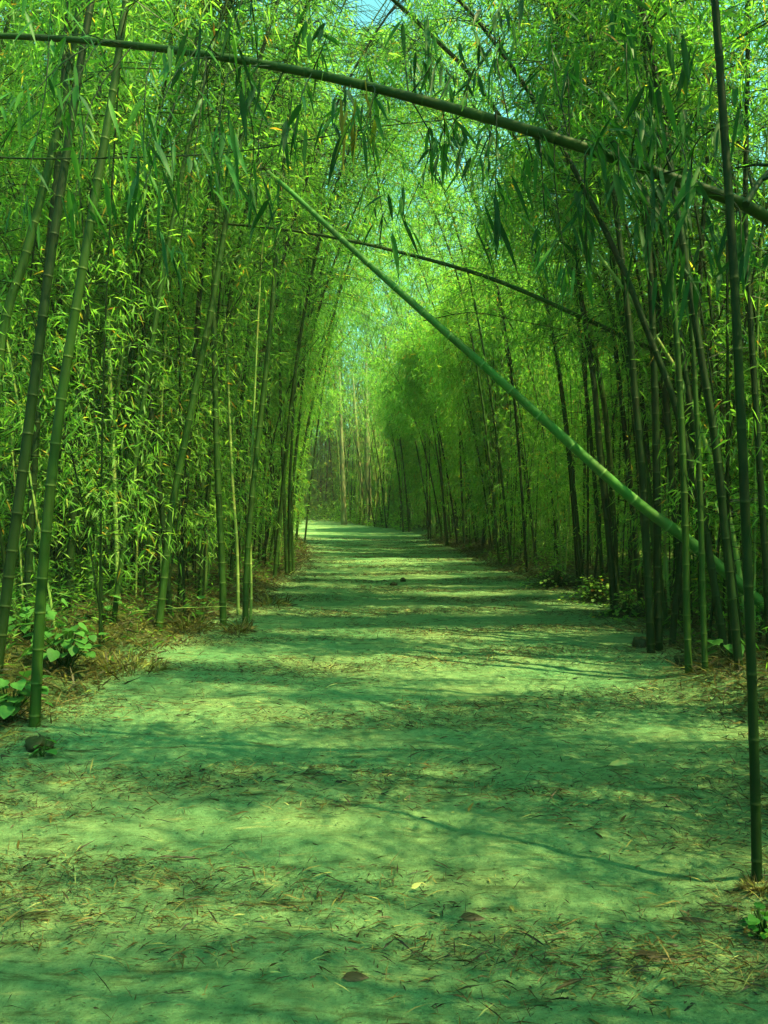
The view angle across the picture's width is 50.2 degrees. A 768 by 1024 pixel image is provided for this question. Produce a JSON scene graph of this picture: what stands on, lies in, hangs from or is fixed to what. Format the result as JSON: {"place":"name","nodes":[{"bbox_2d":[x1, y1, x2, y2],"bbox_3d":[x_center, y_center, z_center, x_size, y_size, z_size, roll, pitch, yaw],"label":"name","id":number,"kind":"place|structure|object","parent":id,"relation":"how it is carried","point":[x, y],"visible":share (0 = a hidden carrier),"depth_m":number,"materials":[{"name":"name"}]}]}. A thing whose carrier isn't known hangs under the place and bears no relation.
{"place":"outdoors","nodes":[
{"label":"outdoors","id":0,"kind":"place"},
{"bbox_2d":[0,519,767,1023],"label":"path","id":1,"kind":"structure","parent":0,"point":[454,839],"depth_m":3.79,"materials":[{"name":"soil"}]},
{"bbox_2d":[0,670,53,721],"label":"broadleaf plant","id":2,"kind":"object","parent":1,"relation":"on","point":[11,707],"visible":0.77,"depth_m":5.43,"materials":[{"name":"green plant"}]},
{"bbox_2d":[0,0,259,727],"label":"bamboo","id":3,"kind":"object","parent":1,"relation":"on","point":[41,586],"visible":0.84,"depth_m":5.47,"materials":[{"name":"green plant"}]},
{"bbox_2d":[155,169,265,614],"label":"bamboo","id":4,"kind":"object","parent":1,"relation":"on","point":[233,505],"visible":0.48,"depth_m":10.78,"materials":[{"name":"green plant"}]},
{"bbox_2d":[161,2,302,625],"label":"bamboo","id":5,"kind":"object","parent":1,"relation":"on","point":[220,538],"visible":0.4,"depth_m":9.83,"materials":[{"name":"green plant"}]},
{"bbox_2d":[188,180,315,619],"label":"bamboo","id":6,"kind":"object","parent":1,"relation":"on","point":[261,255],"visible":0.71,"depth_m":10.29,"materials":[{"name":"green plant"}]},
{"bbox_2d":[245,208,326,572],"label":"bamboo","id":7,"kind":"object","parent":1,"relation":"on","point":[284,511],"visible":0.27,"depth_m":16.70,"materials":[{"name":"green plant"}]},
{"bbox_2d":[195,8,384,624],"bbox_3d":[-1.256,-2.454,10.400,1.996,7.697,1.873,0,1,32],"label":"bamboo","id":8,"kind":"object","parent":1,"relation":"on","point":[246,575],"visible":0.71,"depth_m":10.25,"materials":[{"name":"green plant"}]},
{"bbox_2d":[269,199,357,572],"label":"bamboo","id":9,"kind":"object","parent":1,"relation":"on","point":[292,485],"visible":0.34,"depth_m":17.36,"materials":[{"name":"green plant"}]},
{"bbox_2d":[298,203,373,543],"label":"bamboo","id":10,"kind":"object","parent":1,"relation":"on","point":[347,339],"visible":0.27,"depth_m":28.88,"materials":[{"name":"green plant"}]},
{"bbox_2d":[216,0,483,578],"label":"bamboo","id":11,"kind":"object","parent":1,"relation":"on","point":[282,490],"visible":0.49,"depth_m":15.42,"materials":[{"name":"green plant"}]},
{"bbox_2d":[0,535,767,1023],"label":"leaf litter","id":12,"kind":"object","parent":1,"relation":"on","point":[170,875],"visible":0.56,"depth_m":4.20,"materials":[{"name":"brown plant"}]},
{"bbox_2d":[0,578,767,1023],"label":"soil crumbs","id":13,"kind":"object","parent":1,"relation":"on","point":[394,830],"visible":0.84,"depth_m":3.56,"materials":[{"name":"brown soil"}]},
{"bbox_2d":[330,95,532,562],"bbox_3d":[1.237,-4.300,19.638,5.173,11.160,4.850,0,1,0],"label":"bamboo","id":14,"kind":"object","parent":1,"relation":"on","point":[467,325],"visible":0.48,"depth_m":19.66,"materials":[{"name":"green plant"}]},
{"bbox_2d":[519,560,585,589],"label":"broadleaf plant","id":15,"kind":"object","parent":1,"relation":"on","point":[556,581],"visible":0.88,"depth_m":14.10,"materials":[{"name":"green plant"}]},
{"bbox_2d":[558,575,632,606],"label":"broadleaf plant","id":16,"kind":"object","parent":1,"relation":"on","point":[593,596],"visible":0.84,"depth_m":12.03,"materials":[{"name":"green plant"}]},
{"bbox_2d":[589,590,644,620],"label":"broadleaf plant","id":17,"kind":"object","parent":1,"relation":"on","point":[623,611],"visible":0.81,"depth_m":10.46,"materials":[{"name":"green plant"}]},
{"bbox_2d":[485,0,762,881],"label":"bamboo","id":18,"kind":"object","parent":1,"relation":"on","point":[753,741],"visible":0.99,"depth_m":3.15,"materials":[{"name":"green plant"}]},
{"bbox_2d":[0,494,767,866],"bbox_3d":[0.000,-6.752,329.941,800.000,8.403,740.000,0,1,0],"label":"ground","id":19,"kind":"structure","parent":0,"point":[660,678],"depth_m":8.24,"materials":[{"name":"dry leaf litter"},{"name":"brown plant"}]},
{"bbox_2d":[8,596,67,639],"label":"broadleaf plant","id":20,"kind":"object","parent":19,"relation":"on","point":[26,620],"visible":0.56,"depth_m":7.15,"materials":[{"name":"green plant"}]},
{"bbox_2d":[0,0,95,522],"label":"bamboo","id":21,"kind":"object","parent":19,"relation":"on","point":[6,28],"visible":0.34,"depth_m":9.55,"materials":[{"name":"green plant"}]},
{"bbox_2d":[21,621,108,671],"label":"broadleaf plant","id":22,"kind":"object","parent":19,"relation":"on","point":[53,653],"visible":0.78,"depth_m":6.64,"materials":[{"name":"green plant"}]},
{"bbox_2d":[0,0,130,605],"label":"bamboo","id":23,"kind":"object","parent":19,"relation":"on","point":[60,555],"visible":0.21,"depth_m":9.57,"materials":[{"name":"green plant"}]},
{"bbox_2d":[0,0,159,404],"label":"bamboo","id":24,"kind":"object","parent":19,"relation":"on","point":[13,291],"visible":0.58,"depth_m":7.07,"materials":[{"name":"green plant"}]},
{"bbox_2d":[0,0,162,673],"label":"bamboo","id":25,"kind":"object","parent":19,"relation":"on","point":[8,576],"visible":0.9,"depth_m":6.26,"materials":[{"name":"green plant"}]},
{"bbox_2d":[9,0,167,585],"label":"bamboo","id":26,"kind":"object","parent":19,"relation":"on","point":[55,505],"visible":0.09,"depth_m":11.44,"materials":[{"name":"green plant"}]},
{"bbox_2d":[0,0,187,629],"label":"bamboo","id":27,"kind":"object","parent":19,"relation":"on","point":[28,563],"visible":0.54,"depth_m":7.58,"materials":[{"name":"green plant"}]},
{"bbox_2d":[11,0,191,610],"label":"bamboo","id":28,"kind":"object","parent":19,"relation":"on","point":[70,552],"visible":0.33,"depth_m":8.77,"materials":[{"name":"green plant"}]},
{"bbox_2d":[1,0,203,577],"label":"bamboo","id":29,"kind":"object","parent":19,"relation":"on","point":[109,32],"visible":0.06,"depth_m":10.22,"materials":[{"name":"green plant"}]},
{"bbox_2d":[2,0,208,600],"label":"bamboo","id":30,"kind":"object","parent":19,"relation":"on","point":[116,538],"visible":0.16,"depth_m":9.46,"materials":[{"name":"green plant"}]},
{"bbox_2d":[23,0,217,587],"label":"bamboo","id":31,"kind":"object","parent":19,"relation":"on","point":[104,457],"visible":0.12,"depth_m":11.54,"materials":[{"name":"green plant"}]},
{"bbox_2d":[27,77,232,616],"bbox_3d":[-2.985,-1.903,9.623,2.228,6.306,2.058,0,1,-22],"label":"bamboo","id":32,"kind":"object","parent":19,"relation":"on","point":[162,522],"visible":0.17,"depth_m":9.57,"materials":[{"name":"green plant"}]},
{"bbox_2d":[88,645,176,680],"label":"dry clump","id":33,"kind":"object","parent":19,"relation":"on","point":[153,664],"visible":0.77,"depth_m":7.20,"materials":[{"name":"brown plant"}]},
{"bbox_2d":[62,0,244,597],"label":"bamboo","id":34,"kind":"object","parent":19,"relation":"on","point":[128,386],"visible":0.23,"depth_m":9.82,"materials":[{"name":"green plant"}]},
{"bbox_2d":[44,0,301,601],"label":"bamboo","id":35,"kind":"object","parent":19,"relation":"on","point":[163,147],"visible":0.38,"depth_m":9.06,"materials":[{"name":"green plant"}]},
{"bbox_2d":[98,1,261,573],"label":"bamboo","id":36,"kind":"object","parent":19,"relation":"on","point":[185,252],"visible":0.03,"depth_m":13.49,"materials":[{"name":"green plant"}]},
{"bbox_2d":[0,0,425,622],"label":"bamboo","id":37,"kind":"object","parent":19,"relation":"on","point":[170,234],"visible":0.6,"depth_m":8.54,"materials":[{"name":"green plant"}]},
{"bbox_2d":[24,0,416,607],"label":"bamboo","id":38,"kind":"object","parent":19,"relation":"on","point":[195,348],"visible":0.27,"depth_m":10.11,"materials":[{"name":"green plant"}]},
{"bbox_2d":[125,0,352,630],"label":"bamboo","id":39,"kind":"object","parent":19,"relation":"on","point":[176,484],"visible":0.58,"depth_m":9.08,"materials":[{"name":"green plant"}]},
{"bbox_2d":[176,2,312,565],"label":"bamboo","id":40,"kind":"object","parent":19,"relation":"on","point":[262,264],"visible":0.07,"depth_m":15.46,"materials":[{"name":"green plant"}]},
{"bbox_2d":[178,82,360,566],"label":"bamboo","id":41,"kind":"object","parent":19,"relation":"on","point":[296,251],"visible":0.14,"depth_m":15.95,"materials":[{"name":"green plant"}]},
{"bbox_2d":[101,0,443,599],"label":"bamboo","id":42,"kind":"object","parent":19,"relation":"on","point":[229,303],"visible":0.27,"depth_m":11.02,"materials":[{"name":"green plant"}]},
{"bbox_2d":[237,87,343,557],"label":"bamboo","id":43,"kind":"object","parent":19,"relation":"on","point":[273,395],"visible":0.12,"depth_m":17.42,"materials":[{"name":"green plant"}]},
{"bbox_2d":[152,0,444,583],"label":"bamboo","id":44,"kind":"object","parent":19,"relation":"on","point":[240,434],"visible":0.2,"depth_m":13.10,"materials":[{"name":"green plant"}]},
{"bbox_2d":[224,145,378,546],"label":"bamboo","id":45,"kind":"object","parent":19,"relation":"on","point":[300,353],"visible":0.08,"depth_m":17.92,"materials":[{"name":"green plant"}]},
{"bbox_2d":[271,286,337,574],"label":"bamboo","id":46,"kind":"object","parent":19,"relation":"on","point":[296,332],"visible":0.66,"depth_m":16.77,"materials":[{"name":"green plant"}]},
{"bbox_2d":[201,0,422,563],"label":"bamboo","id":47,"kind":"object","parent":19,"relation":"on","point":[266,434],"visible":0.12,"depth_m":16.70,"materials":[{"name":"green plant"}]},
{"bbox_2d":[233,107,423,559],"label":"bamboo","id":48,"kind":"object","parent":19,"relation":"on","point":[330,376],"visible":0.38,"depth_m":17.57,"materials":[{"name":"green plant"}]},
{"bbox_2d":[237,0,419,561],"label":"bamboo","id":49,"kind":"object","parent":19,"relation":"on","point":[272,539],"visible":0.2,"depth_m":17.58,"materials":[{"name":"green plant"}]},
{"bbox_2d":[319,358,362,524],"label":"bamboo","id":50,"kind":"object","parent":19,"relation":"on","point":[343,503],"visible":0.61,"depth_m":48.91,"materials":[{"name":"green plant"}]},
{"bbox_2d":[202,0,485,543],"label":"bamboo","id":51,"kind":"object","parent":19,"relation":"on","point":[335,95],"visible":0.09,"depth_m":17.60,"materials":[{"name":"green plant"}]},
{"bbox_2d":[194,0,495,572],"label":"bamboo","id":52,"kind":"object","parent":19,"relation":"on","point":[287,244],"visible":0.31,"depth_m":14.11,"materials":[{"name":"green plant"}]},
{"bbox_2d":[230,0,492,560],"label":"bamboo","id":53,"kind":"object","parent":19,"relation":"on","point":[342,264],"visible":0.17,"depth_m":17.84,"materials":[{"name":"green plant"}]},
{"bbox_2d":[338,352,392,524],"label":"tree","id":54,"kind":"object","parent":19,"relation":"on","point":[367,459],"visible":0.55,"depth_m":47.37,"materials":[{"name":"green plant"}]},
{"bbox_2d":[293,168,457,527],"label":"bamboo","id":55,"kind":"object","parent":19,"relation":"on","point":[369,286],"visible":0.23,"depth_m":27.26,"materials":[{"name":"green plant"}]},
{"bbox_2d":[0,0,767,649],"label":"bamboo thicket","id":56,"kind":"object","parent":19,"relation":"on","point":[542,504],"visible":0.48,"depth_m":10.47,"materials":[{"name":"green plant"}]},
{"bbox_2d":[0,0,767,336],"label":"bamboo","id":57,"kind":"object","parent":19,"relation":"on","point":[690,186],"visible":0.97,"depth_m":3.96,"materials":[{"name":"green plant"}]},
{"bbox_2d":[0,486,767,734],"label":"undergrowth","id":58,"kind":"object","parent":19,"relation":"on","point":[392,524],"visible":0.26,"depth_m":11.56,"materials":[{"name":"green plant"}]},
{"bbox_2d":[357,347,420,531],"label":"bamboo","id":59,"kind":"object","parent":19,"relation":"on","point":[411,450],"visible":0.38,"depth_m":38.77,"materials":[{"name":"green plant"}]},
{"bbox_2d":[301,94,498,541],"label":"bamboo","id":60,"kind":"object","parent":19,"relation":"on","point":[448,259],"visible":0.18,"depth_m":25.64,"materials":[{"name":"green plant"}]},
{"bbox_2d":[249,0,551,564],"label":"bamboo","id":61,"kind":"object","parent":19,"relation":"on","point":[496,437],"visible":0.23,"depth_m":18.16,"materials":[{"name":"green plant"}]},
{"bbox_2d":[360,336,471,541],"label":"bamboo","id":62,"kind":"object","parent":19,"relation":"on","point":[377,364],"visible":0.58,"depth_m":29.17,"materials":[{"name":"green plant"}]},
{"bbox_2d":[287,0,551,541],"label":"bamboo","id":63,"kind":"object","parent":19,"relation":"on","point":[311,408],"visible":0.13,"depth_m":20.03,"materials":[{"name":"green plant"}]},
{"bbox_2d":[385,333,467,543],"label":"bamboo","id":64,"kind":"object","parent":19,"relation":"on","point":[414,398],"visible":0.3,"depth_m":27.49,"materials":[{"name":"green plant"}]},
{"bbox_2d":[383,325,470,544],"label":"bamboo","id":65,"kind":"object","parent":19,"relation":"on","point":[412,354],"visible":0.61,"depth_m":27.16,"materials":[{"name":"green plant"}]},
{"bbox_2d":[387,314,470,544],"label":"bamboo","id":66,"kind":"object","parent":19,"relation":"on","point":[419,405],"visible":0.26,"depth_m":27.64,"materials":[{"name":"green plant"}]},
{"bbox_2d":[104,161,767,500],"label":"bamboo","id":67,"kind":"object","parent":19,"relation":"on","point":[590,321],"visible":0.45,"depth_m":9.27,"materials":[{"name":"green plant"}]},
{"bbox_2d":[381,228,508,555],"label":"bamboo","id":68,"kind":"object","parent":19,"relation":"on","point":[449,378],"visible":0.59,"depth_m":21.32,"materials":[{"name":"green plant"}]},
{"bbox_2d":[315,0,575,571],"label":"bamboo","id":69,"kind":"object","parent":19,"relation":"on","point":[514,402],"visible":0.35,"depth_m":16.26,"materials":[{"name":"green plant"}]},
{"bbox_2d":[351,17,541,546],"bbox_3d":[1.935,-5.578,21.154,6.276,13.318,5.367,0,1,0],"label":"bamboo","id":70,"kind":"object","parent":19,"relation":"on","point":[448,223],"visible":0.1,"depth_m":21.05,"materials":[{"name":"green plant"}]},
{"bbox_2d":[415,303,479,544],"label":"bamboo","id":71,"kind":"object","parent":19,"relation":"on","point":[455,454],"visible":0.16,"depth_m":25.85,"materials":[{"name":"green plant"}]},
{"bbox_2d":[415,315,485,527],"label":"bamboo","id":72,"kind":"object","parent":19,"relation":"on","point":[456,474],"visible":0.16,"depth_m":27.00,"materials":[{"name":"green plant"}]},
{"bbox_2d":[356,0,557,561],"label":"bamboo","id":73,"kind":"object","parent":19,"relation":"on","point":[525,478],"visible":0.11,"depth_m":17.61,"materials":[{"name":"green plant"}]},
{"bbox_2d":[418,269,512,495],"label":"bamboo","id":74,"kind":"object","parent":19,"relation":"on","point":[451,287],"visible":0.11,"depth_m":23.37,"materials":[{"name":"green plant"}]},
{"bbox_2d":[319,0,620,589],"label":"bamboo","id":75,"kind":"object","parent":19,"relation":"on","point":[451,54],"visible":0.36,"depth_m":12.65,"materials":[{"name":"green plant"}]},
{"bbox_2d":[420,293,528,553],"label":"bamboo","id":76,"kind":"object","parent":19,"relation":"on","point":[468,386],"visible":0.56,"depth_m":21.12,"materials":[{"name":"green plant"}]},
{"bbox_2d":[200,125,763,612],"bbox_3d":[0.976,-1.352,7.818,5.896,5.226,1.110,0,1,15],"label":"bamboo","id":77,"kind":"object","parent":19,"relation":"on","point":[614,483],"visible":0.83,"depth_m":7.55,"materials":[{"name":"green plant"}]},
{"bbox_2d":[439,267,528,550],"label":"bamboo","id":78,"kind":"object","parent":19,"relation":"on","point":[493,464],"visible":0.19,"depth_m":21.48,"materials":[{"name":"green plant"}]},
{"bbox_2d":[447,274,530,527],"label":"bamboo","id":79,"kind":"object","parent":19,"relation":"on","point":[466,453],"visible":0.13,"depth_m":22.04,"materials":[{"name":"green plant"}]},
{"bbox_2d":[346,5,643,577],"bbox_3d":[2.180,-3.828,14.328,6.092,10.107,4.880,0,1,0],"label":"bamboo","id":80,"kind":"object","parent":19,"relation":"on","point":[503,296],"visible":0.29,"depth_m":14.61,"materials":[{"name":"green plant"}]},
{"bbox_2d":[416,0,638,584],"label":"bamboo","id":81,"kind":"object","parent":19,"relation":"on","point":[600,550],"visible":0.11,"depth_m":13.82,"materials":[{"name":"green plant"}]},
{"bbox_2d":[457,133,607,583],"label":"bamboo","id":82,"kind":"object","parent":19,"relation":"on","point":[538,335],"visible":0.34,"depth_m":13.76,"materials":[{"name":"green plant"}]},
{"bbox_2d":[366,0,729,657],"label":"bamboo","id":83,"kind":"object","parent":19,"relation":"on","point":[711,566],"visible":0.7,"depth_m":7.56,"materials":[{"name":"green plant"}]},
{"bbox_2d":[463,0,648,606],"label":"bamboo","id":84,"kind":"object","parent":19,"relation":"on","point":[560,368],"visible":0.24,"depth_m":11.41,"materials":[{"name":"green plant"}]},
{"bbox_2d":[489,6,640,616],"bbox_3d":[2.476,-3.122,11.057,2.199,9.012,2.155,-1,1,-44],"label":"bamboo","id":85,"kind":"object","parent":19,"relation":"on","point":[608,532],"visible":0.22,"depth_m":10.76,"materials":[{"name":"green plant"}]},
{"bbox_2d":[373,0,765,628],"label":"bamboo","id":86,"kind":"object","parent":19,"relation":"on","point":[650,502],"visible":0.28,"depth_m":9.46,"materials":[{"name":"green plant"}]},
{"bbox_2d":[405,0,758,497],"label":"bamboo","id":87,"kind":"object","parent":19,"relation":"on","point":[642,410],"visible":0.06,"depth_m":11.74,"materials":[{"name":"green plant"}]},
{"bbox_2d":[437,108,744,624],"bbox_3d":[2.078,-1.553,8.723,3.041,5.652,1.575,0,1,0],"label":"bamboo","id":88,"kind":"object","parent":19,"relation":"on","point":[705,443],"visible":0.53,"depth_m":8.64,"materials":[{"name":"green plant"}]},
{"bbox_2d":[502,93,682,602],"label":"bamboo","id":89,"kind":"object","parent":19,"relation":"on","point":[638,576],"visible":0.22,"depth_m":11.08,"materials":[{"name":"green plant"}]},
{"bbox_2d":[485,0,717,652],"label":"bamboo","id":90,"kind":"object","parent":19,"relation":"on","point":[648,597],"visible":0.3,"depth_m":8.29,"materials":[{"name":"green plant"}]},
{"bbox_2d":[474,0,743,622],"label":"bamboo","id":91,"kind":"object","parent":19,"relation":"on","point":[647,317],"visible":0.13,"depth_m":9.68,"materials":[{"name":"green plant"}]},
{"bbox_2d":[457,0,767,638],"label":"bamboo","id":92,"kind":"object","parent":19,"relation":"on","point":[688,393],"visible":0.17,"depth_m":8.30,"materials":[{"name":"green plant"}]},
{"bbox_2d":[495,0,754,601],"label":"bamboo","id":93,"kind":"object","parent":19,"relation":"on","point":[666,335],"visible":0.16,"depth_m":9.41,"materials":[{"name":"green plant"}]},
{"bbox_2d":[499,0,767,674],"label":"bamboo","id":94,"kind":"object","parent":19,"relation":"on","point":[685,536],"visible":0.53,"depth_m":6.89,"materials":[{"name":"green plant"}]},
{"bbox_2d":[525,0,742,650],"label":"bamboo","id":95,"kind":"object","parent":19,"relation":"on","point":[657,574],"visible":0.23,"depth_m":8.29,"materials":[{"name":"green plant"}]},
{"bbox_2d":[526,0,761,629],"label":"bamboo","id":96,"kind":"object","parent":19,"relation":"on","point":[668,428],"visible":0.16,"depth_m":9.09,"materials":[{"name":"green plant"}]},
{"bbox_2d":[522,0,767,670],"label":"bamboo","id":97,"kind":"object","parent":19,"relation":"on","point":[726,548],"visible":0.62,"depth_m":6.62,"materials":[{"name":"green plant"}]},
{"bbox_2d":[548,0,767,620],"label":"bamboo","id":98,"kind":"object","parent":19,"relation":"on","point":[640,260],"visible":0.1,"depth_m":9.12,"materials":[{"name":"green plant"}]},
{"bbox_2d":[573,1,767,671],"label":"bamboo","id":99,"kind":"object","parent":19,"relation":"on","point":[703,622],"visible":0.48,"depth_m":6.85,"materials":[{"name":"green plant"}]},
{"bbox_2d":[580,0,767,620],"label":"bamboo","id":100,"kind":"object","parent":19,"relation":"on","point":[665,343],"visible":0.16,"depth_m":9.24,"materials":[{"name":"green plant"}]},
{"bbox_2d":[624,0,767,645],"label":"bamboo","id":101,"kind":"object","parent":19,"relation":"on","point":[675,603],"visible":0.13,"depth_m":8.44,"materials":[{"name":"green plant"}]},
{"bbox_2d":[627,0,767,659],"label":"bamboo","id":102,"kind":"object","parent":19,"relation":"on","point":[759,456],"visible":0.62,"depth_m":6.88,"materials":[{"name":"green plant"}]},
{"bbox_2d":[643,0,767,456],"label":"bamboo","id":103,"kind":"object","parent":19,"relation":"on","point":[736,62],"visible":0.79,"depth_m":5.45,"materials":[{"name":"green plant"}]},
{"bbox_2d":[0,0,767,479],"label":"sky","id":104,"kind":"structure","parent":0,"point":[372,3],"materials":[{"name":"blue"}]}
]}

